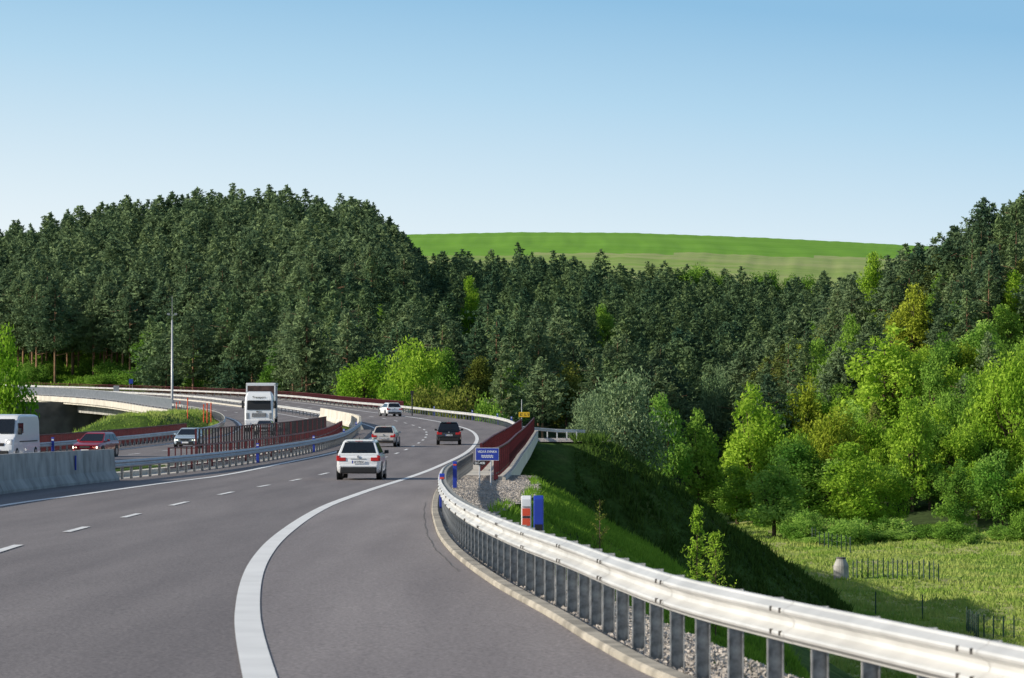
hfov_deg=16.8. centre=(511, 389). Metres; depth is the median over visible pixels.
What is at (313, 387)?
conifer tree
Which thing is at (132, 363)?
bush
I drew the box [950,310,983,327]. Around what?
broadleaf tree
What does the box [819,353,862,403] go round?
conifer tree
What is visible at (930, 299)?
broadleaf tree
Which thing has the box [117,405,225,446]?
guardrail
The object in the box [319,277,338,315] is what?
conifer tree
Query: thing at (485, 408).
bush
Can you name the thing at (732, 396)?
conifer tree
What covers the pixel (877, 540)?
bush
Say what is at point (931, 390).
broadleaf tree
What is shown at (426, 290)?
conifer tree
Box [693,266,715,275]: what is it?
broadleaf tree
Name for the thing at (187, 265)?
conifer tree
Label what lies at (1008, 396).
broadleaf tree
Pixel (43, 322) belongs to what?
conifer tree
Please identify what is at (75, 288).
conifer tree
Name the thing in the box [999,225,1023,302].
conifer tree
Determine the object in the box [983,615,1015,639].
wire fence
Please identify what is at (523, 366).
conifer tree
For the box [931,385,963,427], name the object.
broadleaf tree
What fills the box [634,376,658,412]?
conifer tree
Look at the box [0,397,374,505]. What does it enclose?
median line
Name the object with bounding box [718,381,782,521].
broadleaf tree
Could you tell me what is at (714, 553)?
sapling
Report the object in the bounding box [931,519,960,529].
bush
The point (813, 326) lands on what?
broadleaf tree
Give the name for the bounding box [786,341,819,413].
conifer tree
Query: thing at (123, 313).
conifer tree
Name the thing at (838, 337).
conifer tree
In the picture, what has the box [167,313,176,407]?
mast
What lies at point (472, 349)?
conifer tree
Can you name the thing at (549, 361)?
conifer tree
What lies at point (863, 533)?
bush
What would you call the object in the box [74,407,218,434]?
mound grass
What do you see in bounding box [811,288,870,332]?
conifer tree
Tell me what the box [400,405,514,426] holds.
guardrail
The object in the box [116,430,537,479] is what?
bridge
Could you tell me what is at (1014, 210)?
conifer tree
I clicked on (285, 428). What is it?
bridge railing
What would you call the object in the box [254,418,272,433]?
car
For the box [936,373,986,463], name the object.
broadleaf tree
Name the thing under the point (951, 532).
bush
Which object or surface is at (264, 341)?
conifer tree
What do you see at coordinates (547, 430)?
guardrail
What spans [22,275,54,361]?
conifer tree
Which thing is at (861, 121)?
sky
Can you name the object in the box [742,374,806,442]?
conifer tree
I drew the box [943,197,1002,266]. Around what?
conifer tree
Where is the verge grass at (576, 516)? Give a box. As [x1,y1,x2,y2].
[487,475,810,677]
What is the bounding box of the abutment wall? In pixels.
[12,402,107,434]
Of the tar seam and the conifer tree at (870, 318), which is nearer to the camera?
the tar seam
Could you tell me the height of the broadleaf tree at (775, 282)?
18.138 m
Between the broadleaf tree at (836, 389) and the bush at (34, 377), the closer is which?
the broadleaf tree at (836, 389)
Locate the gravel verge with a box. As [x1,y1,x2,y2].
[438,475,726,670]
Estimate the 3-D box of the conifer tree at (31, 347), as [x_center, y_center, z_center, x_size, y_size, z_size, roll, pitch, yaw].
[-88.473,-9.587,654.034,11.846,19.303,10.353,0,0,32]
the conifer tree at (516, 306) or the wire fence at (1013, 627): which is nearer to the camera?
the wire fence at (1013, 627)
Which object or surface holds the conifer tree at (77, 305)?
on the ground at (547, 462)
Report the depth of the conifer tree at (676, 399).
559.96 m
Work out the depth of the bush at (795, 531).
429.05 m
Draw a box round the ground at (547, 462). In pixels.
[1,232,1023,677]
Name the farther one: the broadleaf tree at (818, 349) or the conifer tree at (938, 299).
the conifer tree at (938, 299)
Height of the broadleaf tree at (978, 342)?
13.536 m
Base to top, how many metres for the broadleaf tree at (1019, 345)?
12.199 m
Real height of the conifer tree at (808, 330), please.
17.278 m
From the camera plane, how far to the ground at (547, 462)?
1197.58 m
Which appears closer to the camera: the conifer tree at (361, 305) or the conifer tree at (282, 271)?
the conifer tree at (361, 305)
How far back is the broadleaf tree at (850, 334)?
559.43 m
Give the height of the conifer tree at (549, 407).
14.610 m
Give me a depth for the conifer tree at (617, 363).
504.92 m
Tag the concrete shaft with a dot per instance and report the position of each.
(840, 567)
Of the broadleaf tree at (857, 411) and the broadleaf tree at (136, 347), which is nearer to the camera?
the broadleaf tree at (857, 411)
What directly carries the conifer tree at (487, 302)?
on the ground at (547, 462)
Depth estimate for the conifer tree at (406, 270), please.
664.33 m
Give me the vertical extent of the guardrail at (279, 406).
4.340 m
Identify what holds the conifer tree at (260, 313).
on the ground at (547, 462)
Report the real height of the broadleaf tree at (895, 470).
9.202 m
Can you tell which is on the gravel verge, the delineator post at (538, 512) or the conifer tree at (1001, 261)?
the delineator post at (538, 512)
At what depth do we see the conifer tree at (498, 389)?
494.27 m
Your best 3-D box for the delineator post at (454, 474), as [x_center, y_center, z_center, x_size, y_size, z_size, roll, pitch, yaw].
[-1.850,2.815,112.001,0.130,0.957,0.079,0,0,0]
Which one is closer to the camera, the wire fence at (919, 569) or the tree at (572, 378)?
the wire fence at (919, 569)
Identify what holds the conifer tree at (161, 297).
on the ground at (547, 462)
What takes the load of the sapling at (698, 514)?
on the ground at (547, 462)
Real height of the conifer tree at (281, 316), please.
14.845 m
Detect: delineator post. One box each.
[51,437,53,451]
[256,443,258,462]
[439,473,444,508]
[453,461,456,487]
[521,496,530,527]
[534,495,543,530]
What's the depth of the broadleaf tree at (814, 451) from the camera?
476.45 m
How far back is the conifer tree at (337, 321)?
533.80 m
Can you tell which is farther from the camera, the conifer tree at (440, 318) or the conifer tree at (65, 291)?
the conifer tree at (65, 291)
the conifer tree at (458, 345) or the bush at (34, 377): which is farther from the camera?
the bush at (34, 377)
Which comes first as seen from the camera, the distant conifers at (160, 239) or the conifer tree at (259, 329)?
the conifer tree at (259, 329)
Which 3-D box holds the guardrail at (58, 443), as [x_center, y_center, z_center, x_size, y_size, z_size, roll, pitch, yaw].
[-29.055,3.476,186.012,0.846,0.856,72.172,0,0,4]
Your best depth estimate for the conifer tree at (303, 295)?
596.00 m
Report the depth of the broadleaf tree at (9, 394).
384.53 m
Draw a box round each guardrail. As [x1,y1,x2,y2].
[3,384,382,409]
[30,388,319,417]
[30,391,180,408]
[40,440,77,451]
[115,421,361,478]
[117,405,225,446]
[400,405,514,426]
[437,466,1023,677]
[446,452,472,486]
[522,426,584,440]
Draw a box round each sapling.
[589,500,610,552]
[680,504,717,583]
[697,530,736,634]
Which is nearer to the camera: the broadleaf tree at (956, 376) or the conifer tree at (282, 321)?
the broadleaf tree at (956, 376)
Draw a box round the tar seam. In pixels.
[423,502,457,570]
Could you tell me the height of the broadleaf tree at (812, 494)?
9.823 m
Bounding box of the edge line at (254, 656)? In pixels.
[212,396,478,677]
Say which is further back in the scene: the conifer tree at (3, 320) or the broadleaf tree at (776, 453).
the conifer tree at (3, 320)
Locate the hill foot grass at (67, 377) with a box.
[7,349,140,385]
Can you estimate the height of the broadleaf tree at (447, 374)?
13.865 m
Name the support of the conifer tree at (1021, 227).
on the ground at (547, 462)
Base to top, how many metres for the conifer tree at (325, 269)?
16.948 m
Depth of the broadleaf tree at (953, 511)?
440.73 m
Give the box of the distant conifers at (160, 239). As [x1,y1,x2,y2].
[0,182,440,353]
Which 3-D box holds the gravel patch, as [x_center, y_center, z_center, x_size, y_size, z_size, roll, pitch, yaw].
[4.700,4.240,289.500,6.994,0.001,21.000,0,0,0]
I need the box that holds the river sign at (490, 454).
[474,448,498,485]
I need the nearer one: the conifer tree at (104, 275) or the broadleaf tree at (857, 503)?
the broadleaf tree at (857, 503)
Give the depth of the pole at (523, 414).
285.94 m
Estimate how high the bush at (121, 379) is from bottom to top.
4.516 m
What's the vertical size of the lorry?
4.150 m
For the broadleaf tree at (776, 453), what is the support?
on the ground at (547, 462)
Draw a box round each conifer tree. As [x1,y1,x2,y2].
[0,269,22,359]
[0,278,28,366]
[0,295,25,346]
[0,298,22,353]
[1,279,56,363]
[4,275,26,362]
[13,270,67,360]
[14,288,74,366]
[15,284,70,367]
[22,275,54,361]
[23,279,81,382]
[53,297,91,374]
[57,294,96,374]
[59,273,95,366]
[60,282,84,364]
[62,288,74,366]
[68,298,109,375]
[84,279,100,359]
[84,284,132,361]
[86,269,120,358]
[86,285,130,363]
[91,291,98,359]
[96,289,155,368]
[97,271,124,364]
[102,296,148,369]
[116,270,153,332]
[116,287,155,366]
[131,334,187,392]
[134,273,175,320]
[142,281,179,331]
[149,310,219,392]
[158,293,194,334]
[164,274,215,328]
[164,281,176,300]
[173,259,210,292]
[176,271,203,299]
[176,304,224,380]
[191,286,218,305]
[195,278,211,294]
[195,302,250,394]
[199,290,215,321]
[199,324,230,393]
[201,264,234,296]
[208,334,252,394]
[211,281,240,303]
[218,274,264,316]
[219,310,278,395]
[222,311,276,380]
[224,254,261,283]
[239,277,276,321]
[240,308,278,346]
[250,322,277,382]
[257,261,271,290]
[259,268,285,320]
[263,306,292,392]
[263,314,321,390]
[263,318,271,333]
[268,310,316,389]
[269,261,296,295]
[270,311,304,397]
[271,265,326,314]
[272,308,288,340]
[279,297,341,392]
[281,316,329,398]
[292,241,339,291]
[293,258,329,300]
[295,291,315,322]
[307,258,329,287]
[310,310,337,393]
[312,316,342,394]
[315,249,340,277]
[316,296,363,343]
[317,343,337,394]
[319,263,332,278]
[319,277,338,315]
[320,308,378,372]
[321,312,369,394]
[325,275,351,307]
[328,250,356,273]
[328,268,352,297]
[330,320,384,371]
[339,263,347,278]
[341,258,362,299]
[349,257,385,311]
[354,242,377,269]
[354,300,365,317]
[355,255,398,318]
[357,315,374,334]
[358,242,403,286]
[359,320,412,398]
[361,317,380,369]
[362,311,380,355]
[367,304,400,369]
[370,265,398,308]
[371,301,439,354]
[376,249,415,290]
[388,331,435,407]
[389,299,427,333]
[393,253,434,302]
[393,318,421,368]
[419,330,454,372]
[420,281,435,300]
[421,311,467,362]
[424,324,464,406]
[443,320,469,388]
[448,321,465,346]
[455,321,494,420]
[460,323,492,369]
[462,313,495,384]
[476,298,493,352]
[484,309,510,366]
[484,318,535,390]
[485,337,529,423]
[486,315,513,406]
[504,347,537,425]
[505,309,527,350]
[509,303,524,344]
[511,319,565,425]
[518,357,576,437]
[520,358,540,426]
[521,300,563,349]
[532,330,566,411]
[543,307,598,371]
[546,320,567,367]
[560,342,603,427]
[561,353,606,433]
[575,358,610,419]
[578,358,627,422]
[581,348,596,377]
[598,342,629,380]
[603,337,650,391]
[615,333,647,377]
[615,400,653,454]
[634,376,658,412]
[639,384,659,412]
[640,361,660,385]
[643,343,689,397]
[648,359,695,412]
[651,365,683,432]
[653,392,677,478]
[665,381,701,440]
[699,377,752,479]
[711,384,750,460]
[716,386,748,476]
[719,350,759,388]
[742,371,757,387]
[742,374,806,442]
[743,368,779,399]
[745,357,778,384]
[757,361,771,399]
[759,344,787,388]
[770,338,800,396]
[771,384,789,401]
[784,352,818,392]
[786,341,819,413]
[790,325,815,384]
[801,346,861,401]
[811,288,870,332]
[811,308,847,354]
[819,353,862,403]
[820,333,834,355]
[826,323,853,352]
[833,276,879,338]
[843,319,894,369]
[853,315,878,398]
[854,346,887,401]
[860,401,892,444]
[863,270,917,330]
[864,373,890,432]
[872,275,902,310]
[874,284,922,347]
[879,273,925,330]
[883,245,932,310]
[904,251,955,319]
[913,237,965,304]
[922,291,944,352]
[923,315,952,356]
[925,267,950,328]
[927,274,982,346]
[928,260,957,311]
[928,321,968,361]
[930,269,963,313]
[934,280,954,317]
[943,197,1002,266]
[946,373,969,404]
[948,274,973,313]
[950,326,967,344]
[952,290,979,338]
[958,226,986,279]
[959,255,993,301]
[962,233,982,300]
[970,264,1004,339]
[971,243,1008,335]
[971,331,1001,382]
[975,254,1012,306]
[981,196,1023,263]
[981,214,1018,264]
[997,259,1023,326]
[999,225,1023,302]
[1001,193,1023,250]
[1002,229,1023,267]
[1004,275,1023,331]
[1008,212,1023,240]
[1011,277,1023,312]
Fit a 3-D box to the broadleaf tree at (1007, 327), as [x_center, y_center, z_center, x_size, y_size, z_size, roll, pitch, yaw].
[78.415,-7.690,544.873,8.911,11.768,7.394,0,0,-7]
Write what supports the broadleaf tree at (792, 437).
on the ground at (547, 462)
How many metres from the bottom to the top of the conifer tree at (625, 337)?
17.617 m
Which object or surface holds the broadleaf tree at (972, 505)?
on the ground at (547, 462)
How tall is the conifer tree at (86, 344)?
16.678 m
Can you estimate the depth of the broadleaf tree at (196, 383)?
583.84 m
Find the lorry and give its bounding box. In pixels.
[242,383,277,431]
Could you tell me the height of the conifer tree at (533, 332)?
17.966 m
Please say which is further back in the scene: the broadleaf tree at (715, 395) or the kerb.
the broadleaf tree at (715, 395)
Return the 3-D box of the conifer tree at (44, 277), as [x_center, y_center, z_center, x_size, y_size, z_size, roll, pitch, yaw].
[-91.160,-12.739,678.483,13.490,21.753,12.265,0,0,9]
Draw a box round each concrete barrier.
[0,449,119,493]
[319,408,363,429]
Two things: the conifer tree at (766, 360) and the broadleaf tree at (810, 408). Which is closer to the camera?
the broadleaf tree at (810, 408)
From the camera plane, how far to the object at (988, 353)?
511.95 m
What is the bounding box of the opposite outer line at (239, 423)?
[43,395,240,449]
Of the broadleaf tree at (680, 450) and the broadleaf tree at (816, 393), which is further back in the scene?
the broadleaf tree at (816, 393)
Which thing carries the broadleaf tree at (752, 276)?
on the ground at (547, 462)
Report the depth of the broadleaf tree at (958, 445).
473.97 m
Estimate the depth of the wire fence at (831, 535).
410.72 m
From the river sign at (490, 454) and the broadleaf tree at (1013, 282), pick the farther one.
the broadleaf tree at (1013, 282)
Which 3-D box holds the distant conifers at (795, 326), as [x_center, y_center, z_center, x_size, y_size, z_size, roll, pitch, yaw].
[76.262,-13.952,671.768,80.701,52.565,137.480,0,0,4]
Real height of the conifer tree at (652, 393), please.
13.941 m
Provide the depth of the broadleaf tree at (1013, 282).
559.39 m
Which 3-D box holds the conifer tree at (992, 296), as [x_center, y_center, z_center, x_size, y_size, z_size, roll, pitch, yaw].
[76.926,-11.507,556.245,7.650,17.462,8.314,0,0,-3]
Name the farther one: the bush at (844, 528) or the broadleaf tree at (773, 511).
the broadleaf tree at (773, 511)
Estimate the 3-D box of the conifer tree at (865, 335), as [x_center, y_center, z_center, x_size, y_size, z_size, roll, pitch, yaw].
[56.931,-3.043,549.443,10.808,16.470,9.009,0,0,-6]
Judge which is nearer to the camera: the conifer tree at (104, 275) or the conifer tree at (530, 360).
the conifer tree at (530, 360)
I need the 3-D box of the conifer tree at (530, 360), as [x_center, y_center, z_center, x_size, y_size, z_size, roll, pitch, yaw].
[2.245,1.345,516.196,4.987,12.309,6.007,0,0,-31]
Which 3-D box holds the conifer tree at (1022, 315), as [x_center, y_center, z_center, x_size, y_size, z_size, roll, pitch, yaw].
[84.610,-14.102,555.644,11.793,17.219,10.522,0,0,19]
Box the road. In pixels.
[0,390,638,677]
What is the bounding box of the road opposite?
[32,393,333,459]
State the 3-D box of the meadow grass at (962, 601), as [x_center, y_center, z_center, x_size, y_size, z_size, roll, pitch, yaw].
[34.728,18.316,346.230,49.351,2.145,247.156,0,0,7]
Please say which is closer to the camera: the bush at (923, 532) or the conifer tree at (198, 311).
the bush at (923, 532)
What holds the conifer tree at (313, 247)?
on the ground at (547, 462)
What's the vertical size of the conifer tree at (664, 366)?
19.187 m
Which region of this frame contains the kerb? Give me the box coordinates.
[432,488,694,677]
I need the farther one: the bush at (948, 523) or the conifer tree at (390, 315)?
the conifer tree at (390, 315)
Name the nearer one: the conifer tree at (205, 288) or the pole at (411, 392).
the pole at (411, 392)
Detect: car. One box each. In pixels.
[73,432,119,456]
[174,428,204,447]
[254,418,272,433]
[336,437,388,479]
[372,426,400,446]
[379,403,401,415]
[435,422,462,444]
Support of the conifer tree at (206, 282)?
on the ground at (547, 462)
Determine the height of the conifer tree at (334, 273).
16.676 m
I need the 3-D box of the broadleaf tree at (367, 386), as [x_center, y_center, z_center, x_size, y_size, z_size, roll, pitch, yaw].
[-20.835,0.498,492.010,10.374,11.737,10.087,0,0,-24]
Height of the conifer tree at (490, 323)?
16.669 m
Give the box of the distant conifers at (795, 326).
[710,191,1023,402]
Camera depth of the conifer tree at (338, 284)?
654.47 m
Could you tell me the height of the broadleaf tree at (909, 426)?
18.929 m
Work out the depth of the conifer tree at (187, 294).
647.51 m
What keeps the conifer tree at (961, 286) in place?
on the ground at (547, 462)
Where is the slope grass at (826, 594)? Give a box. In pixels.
[569,428,854,611]
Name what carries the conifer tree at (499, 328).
on the ground at (547, 462)
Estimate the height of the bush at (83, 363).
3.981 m
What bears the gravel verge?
on the ground at (547, 462)
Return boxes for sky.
[0,0,1023,245]
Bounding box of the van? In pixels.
[0,414,39,453]
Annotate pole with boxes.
[210,403,211,421]
[410,391,413,415]
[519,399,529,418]
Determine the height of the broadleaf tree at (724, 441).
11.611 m
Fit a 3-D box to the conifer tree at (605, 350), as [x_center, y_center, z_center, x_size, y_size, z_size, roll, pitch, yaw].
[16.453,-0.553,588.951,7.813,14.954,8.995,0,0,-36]
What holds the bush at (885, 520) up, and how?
on the ground at (547, 462)
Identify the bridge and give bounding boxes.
[0,395,244,414]
[45,438,251,465]
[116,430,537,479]
[122,391,409,412]
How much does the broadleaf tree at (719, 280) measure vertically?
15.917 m
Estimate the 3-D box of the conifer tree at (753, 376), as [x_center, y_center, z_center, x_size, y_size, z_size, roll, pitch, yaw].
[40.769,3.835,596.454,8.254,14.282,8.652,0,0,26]
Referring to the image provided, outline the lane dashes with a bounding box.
[0,406,427,551]
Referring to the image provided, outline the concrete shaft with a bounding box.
[833,557,848,579]
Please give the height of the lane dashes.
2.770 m
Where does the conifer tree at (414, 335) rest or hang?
on the ground at (547, 462)
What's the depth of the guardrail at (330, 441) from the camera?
157.31 m
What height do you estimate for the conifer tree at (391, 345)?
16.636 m
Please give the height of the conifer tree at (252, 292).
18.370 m
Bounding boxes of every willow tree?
[565,389,614,442]
[572,364,677,474]
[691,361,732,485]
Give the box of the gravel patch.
[538,438,572,441]
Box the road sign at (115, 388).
[113,386,118,390]
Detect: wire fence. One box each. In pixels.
[807,527,850,552]
[853,558,938,580]
[966,607,978,637]
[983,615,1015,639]
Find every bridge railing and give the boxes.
[3,385,171,409]
[23,382,403,409]
[39,423,186,451]
[168,421,341,468]
[195,416,326,453]
[480,419,521,470]
[494,417,534,479]
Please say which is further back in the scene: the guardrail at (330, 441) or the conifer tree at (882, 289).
the conifer tree at (882, 289)
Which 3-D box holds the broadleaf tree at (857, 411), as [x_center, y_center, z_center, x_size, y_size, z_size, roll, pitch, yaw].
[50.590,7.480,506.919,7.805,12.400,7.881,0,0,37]
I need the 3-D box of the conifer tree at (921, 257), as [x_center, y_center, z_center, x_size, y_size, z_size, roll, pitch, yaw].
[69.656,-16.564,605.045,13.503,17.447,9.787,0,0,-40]
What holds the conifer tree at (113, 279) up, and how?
on the ground at (547, 462)
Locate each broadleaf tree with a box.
[0,322,39,416]
[126,333,155,380]
[181,350,213,393]
[256,341,289,392]
[330,352,397,398]
[375,304,387,329]
[381,334,446,411]
[425,347,461,408]
[456,355,494,412]
[458,275,479,341]
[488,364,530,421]
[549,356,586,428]
[559,365,587,428]
[593,303,615,351]
[646,391,696,482]
[672,267,699,285]
[675,407,727,501]
[690,262,721,287]
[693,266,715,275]
[696,477,732,518]
[709,465,763,523]
[716,274,744,296]
[716,423,746,465]
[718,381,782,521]
[736,455,809,537]
[742,409,811,483]
[748,272,771,283]
[753,269,782,297]
[762,393,794,436]
[767,435,812,519]
[772,443,831,518]
[779,273,796,293]
[782,373,825,444]
[793,430,827,470]
[794,392,832,431]
[795,458,858,522]
[797,338,831,402]
[798,381,824,406]
[801,273,815,296]
[806,320,815,337]
[807,402,868,514]
[810,441,895,524]
[818,398,856,421]
[823,383,856,409]
[823,383,868,416]
[825,312,861,387]
[831,323,926,428]
[838,399,872,429]
[853,413,896,499]
[855,251,884,332]
[859,456,917,525]
[881,383,945,511]
[882,282,936,353]
[882,451,927,510]
[888,391,919,414]
[896,401,955,468]
[901,412,952,489]
[904,343,934,405]
[908,459,948,508]
[912,347,957,428]
[920,329,966,377]
[920,422,985,489]
[925,272,948,319]
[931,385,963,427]
[931,458,978,526]
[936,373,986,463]
[939,301,959,340]
[939,362,982,397]
[942,460,1001,518]
[949,340,962,348]
[949,341,983,376]
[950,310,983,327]
[956,318,1005,360]
[962,327,1001,368]
[962,347,1023,476]
[962,372,998,427]
[966,430,999,476]
[968,448,1023,526]
[971,360,1014,436]
[983,334,1022,385]
[987,471,1023,518]
[988,303,1023,357]
[993,427,1023,476]
[1001,269,1023,336]
[1010,338,1023,363]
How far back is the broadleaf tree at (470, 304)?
679.00 m
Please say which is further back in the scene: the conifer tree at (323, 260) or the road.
the conifer tree at (323, 260)
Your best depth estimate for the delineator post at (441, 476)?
85.97 m
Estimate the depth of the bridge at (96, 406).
494.57 m
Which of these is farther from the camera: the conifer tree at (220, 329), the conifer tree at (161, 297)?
the conifer tree at (161, 297)
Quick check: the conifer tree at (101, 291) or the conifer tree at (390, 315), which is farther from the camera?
the conifer tree at (101, 291)
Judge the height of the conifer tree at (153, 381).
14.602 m
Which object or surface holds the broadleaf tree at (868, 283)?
on the ground at (547, 462)
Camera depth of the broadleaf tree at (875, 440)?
475.50 m
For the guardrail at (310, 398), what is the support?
on the bridge at (278, 398)
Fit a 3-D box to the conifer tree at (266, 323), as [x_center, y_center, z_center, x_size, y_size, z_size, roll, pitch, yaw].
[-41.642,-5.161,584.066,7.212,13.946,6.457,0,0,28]
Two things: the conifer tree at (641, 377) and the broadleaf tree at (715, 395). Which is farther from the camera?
the broadleaf tree at (715, 395)
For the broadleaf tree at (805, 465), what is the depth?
462.97 m
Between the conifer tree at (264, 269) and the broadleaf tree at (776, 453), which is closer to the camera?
the broadleaf tree at (776, 453)
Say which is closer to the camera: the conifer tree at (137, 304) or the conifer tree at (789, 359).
the conifer tree at (789, 359)
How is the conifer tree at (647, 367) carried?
on the ground at (547, 462)
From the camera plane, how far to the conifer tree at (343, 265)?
678.40 m
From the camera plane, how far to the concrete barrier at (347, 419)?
325.91 m
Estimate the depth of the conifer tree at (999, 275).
560.97 m
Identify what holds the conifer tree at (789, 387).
on the ground at (547, 462)
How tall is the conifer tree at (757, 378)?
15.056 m
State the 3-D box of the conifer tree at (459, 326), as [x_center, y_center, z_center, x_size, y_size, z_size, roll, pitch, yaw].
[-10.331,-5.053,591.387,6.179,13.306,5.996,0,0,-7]
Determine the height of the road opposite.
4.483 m
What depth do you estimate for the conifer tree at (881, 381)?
522.30 m
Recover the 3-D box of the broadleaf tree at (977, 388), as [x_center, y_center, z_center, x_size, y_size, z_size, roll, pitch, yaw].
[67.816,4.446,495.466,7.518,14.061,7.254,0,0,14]
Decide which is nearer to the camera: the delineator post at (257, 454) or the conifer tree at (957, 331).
the delineator post at (257, 454)
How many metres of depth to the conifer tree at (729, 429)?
558.92 m
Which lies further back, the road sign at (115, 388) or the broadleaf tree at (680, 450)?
the road sign at (115, 388)
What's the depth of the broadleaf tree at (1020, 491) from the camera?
445.52 m
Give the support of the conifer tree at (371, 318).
on the ground at (547, 462)
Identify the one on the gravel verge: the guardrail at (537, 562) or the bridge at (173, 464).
the guardrail at (537, 562)
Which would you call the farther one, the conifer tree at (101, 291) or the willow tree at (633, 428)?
the conifer tree at (101, 291)
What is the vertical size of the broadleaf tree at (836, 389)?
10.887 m
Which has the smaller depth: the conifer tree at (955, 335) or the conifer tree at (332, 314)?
the conifer tree at (955, 335)
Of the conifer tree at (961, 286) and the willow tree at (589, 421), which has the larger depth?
the conifer tree at (961, 286)
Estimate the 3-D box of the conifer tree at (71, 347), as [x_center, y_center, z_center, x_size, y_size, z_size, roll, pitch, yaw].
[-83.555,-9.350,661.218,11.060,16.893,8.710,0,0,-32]
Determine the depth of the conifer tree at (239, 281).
654.80 m
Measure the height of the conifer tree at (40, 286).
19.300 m
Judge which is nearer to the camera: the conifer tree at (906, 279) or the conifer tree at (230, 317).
the conifer tree at (230, 317)
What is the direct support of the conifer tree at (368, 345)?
on the ground at (547, 462)
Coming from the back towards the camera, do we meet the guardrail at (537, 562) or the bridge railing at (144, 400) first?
the bridge railing at (144, 400)
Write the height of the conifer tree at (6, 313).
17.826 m
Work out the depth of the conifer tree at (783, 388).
567.55 m
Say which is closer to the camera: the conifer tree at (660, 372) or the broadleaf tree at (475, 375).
the broadleaf tree at (475, 375)
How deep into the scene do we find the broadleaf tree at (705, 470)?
488.78 m
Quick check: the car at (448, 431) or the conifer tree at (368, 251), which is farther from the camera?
the conifer tree at (368, 251)
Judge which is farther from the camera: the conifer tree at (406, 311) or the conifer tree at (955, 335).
the conifer tree at (406, 311)
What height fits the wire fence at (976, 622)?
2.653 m
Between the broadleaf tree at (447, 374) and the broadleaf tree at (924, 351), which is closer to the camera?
the broadleaf tree at (447, 374)
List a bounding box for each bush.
[11,360,48,377]
[17,365,50,384]
[38,358,66,377]
[76,358,97,372]
[81,357,110,375]
[82,373,112,386]
[88,374,116,386]
[91,359,128,375]
[107,369,138,387]
[126,361,137,368]
[372,376,410,409]
[405,379,446,416]
[428,380,479,419]
[473,392,507,424]
[745,504,778,527]
[777,518,824,541]
[778,510,801,525]
[792,507,828,538]
[794,534,834,544]
[820,516,858,546]
[826,516,878,544]
[868,516,890,532]
[868,518,914,534]
[868,531,894,541]
[872,529,916,540]
[913,524,943,539]
[927,522,977,543]
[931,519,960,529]
[946,532,977,543]
[961,531,985,541]
[982,523,1017,540]
[1007,531,1023,541]
[1008,510,1023,541]
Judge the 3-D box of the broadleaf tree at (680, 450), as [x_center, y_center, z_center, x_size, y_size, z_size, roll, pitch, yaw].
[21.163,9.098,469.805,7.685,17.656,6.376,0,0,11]
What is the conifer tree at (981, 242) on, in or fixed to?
on the ground at (547, 462)
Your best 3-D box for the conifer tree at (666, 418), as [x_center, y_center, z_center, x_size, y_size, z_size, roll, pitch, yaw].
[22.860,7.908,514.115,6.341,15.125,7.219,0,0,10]
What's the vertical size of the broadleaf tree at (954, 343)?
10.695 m
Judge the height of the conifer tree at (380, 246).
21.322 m
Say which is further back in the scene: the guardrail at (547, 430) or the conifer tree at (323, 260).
the conifer tree at (323, 260)
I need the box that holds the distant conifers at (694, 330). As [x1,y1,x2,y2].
[123,242,860,441]
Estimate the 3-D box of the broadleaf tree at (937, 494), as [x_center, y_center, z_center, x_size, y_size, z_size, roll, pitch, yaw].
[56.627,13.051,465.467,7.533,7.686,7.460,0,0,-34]
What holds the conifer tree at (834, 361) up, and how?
on the ground at (547, 462)
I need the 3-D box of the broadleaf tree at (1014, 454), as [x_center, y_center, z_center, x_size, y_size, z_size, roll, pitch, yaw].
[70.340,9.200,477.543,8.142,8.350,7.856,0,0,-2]
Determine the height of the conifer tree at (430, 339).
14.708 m
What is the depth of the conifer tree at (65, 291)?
685.32 m
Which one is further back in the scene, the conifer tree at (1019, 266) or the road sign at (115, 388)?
the conifer tree at (1019, 266)
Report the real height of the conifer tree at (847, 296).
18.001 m
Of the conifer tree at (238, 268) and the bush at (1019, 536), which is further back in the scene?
the conifer tree at (238, 268)
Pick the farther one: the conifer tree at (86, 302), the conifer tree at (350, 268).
the conifer tree at (86, 302)
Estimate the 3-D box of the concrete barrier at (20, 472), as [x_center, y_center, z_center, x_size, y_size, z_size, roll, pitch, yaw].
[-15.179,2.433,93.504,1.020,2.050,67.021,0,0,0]
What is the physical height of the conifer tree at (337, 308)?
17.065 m
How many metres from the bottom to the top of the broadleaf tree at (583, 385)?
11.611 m
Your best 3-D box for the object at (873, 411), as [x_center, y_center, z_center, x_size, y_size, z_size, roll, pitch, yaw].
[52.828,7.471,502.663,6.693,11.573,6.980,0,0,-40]
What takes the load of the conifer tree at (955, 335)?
on the ground at (547, 462)
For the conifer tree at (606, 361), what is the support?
on the ground at (547, 462)
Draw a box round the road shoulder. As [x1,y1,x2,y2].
[260,470,653,677]
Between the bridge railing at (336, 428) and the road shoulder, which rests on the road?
the road shoulder
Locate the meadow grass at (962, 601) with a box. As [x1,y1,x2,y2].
[739,521,1023,677]
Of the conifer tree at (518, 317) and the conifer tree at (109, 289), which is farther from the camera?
the conifer tree at (109, 289)
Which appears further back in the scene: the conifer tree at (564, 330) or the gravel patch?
the conifer tree at (564, 330)
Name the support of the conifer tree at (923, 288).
on the ground at (547, 462)
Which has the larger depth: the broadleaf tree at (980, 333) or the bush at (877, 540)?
the broadleaf tree at (980, 333)

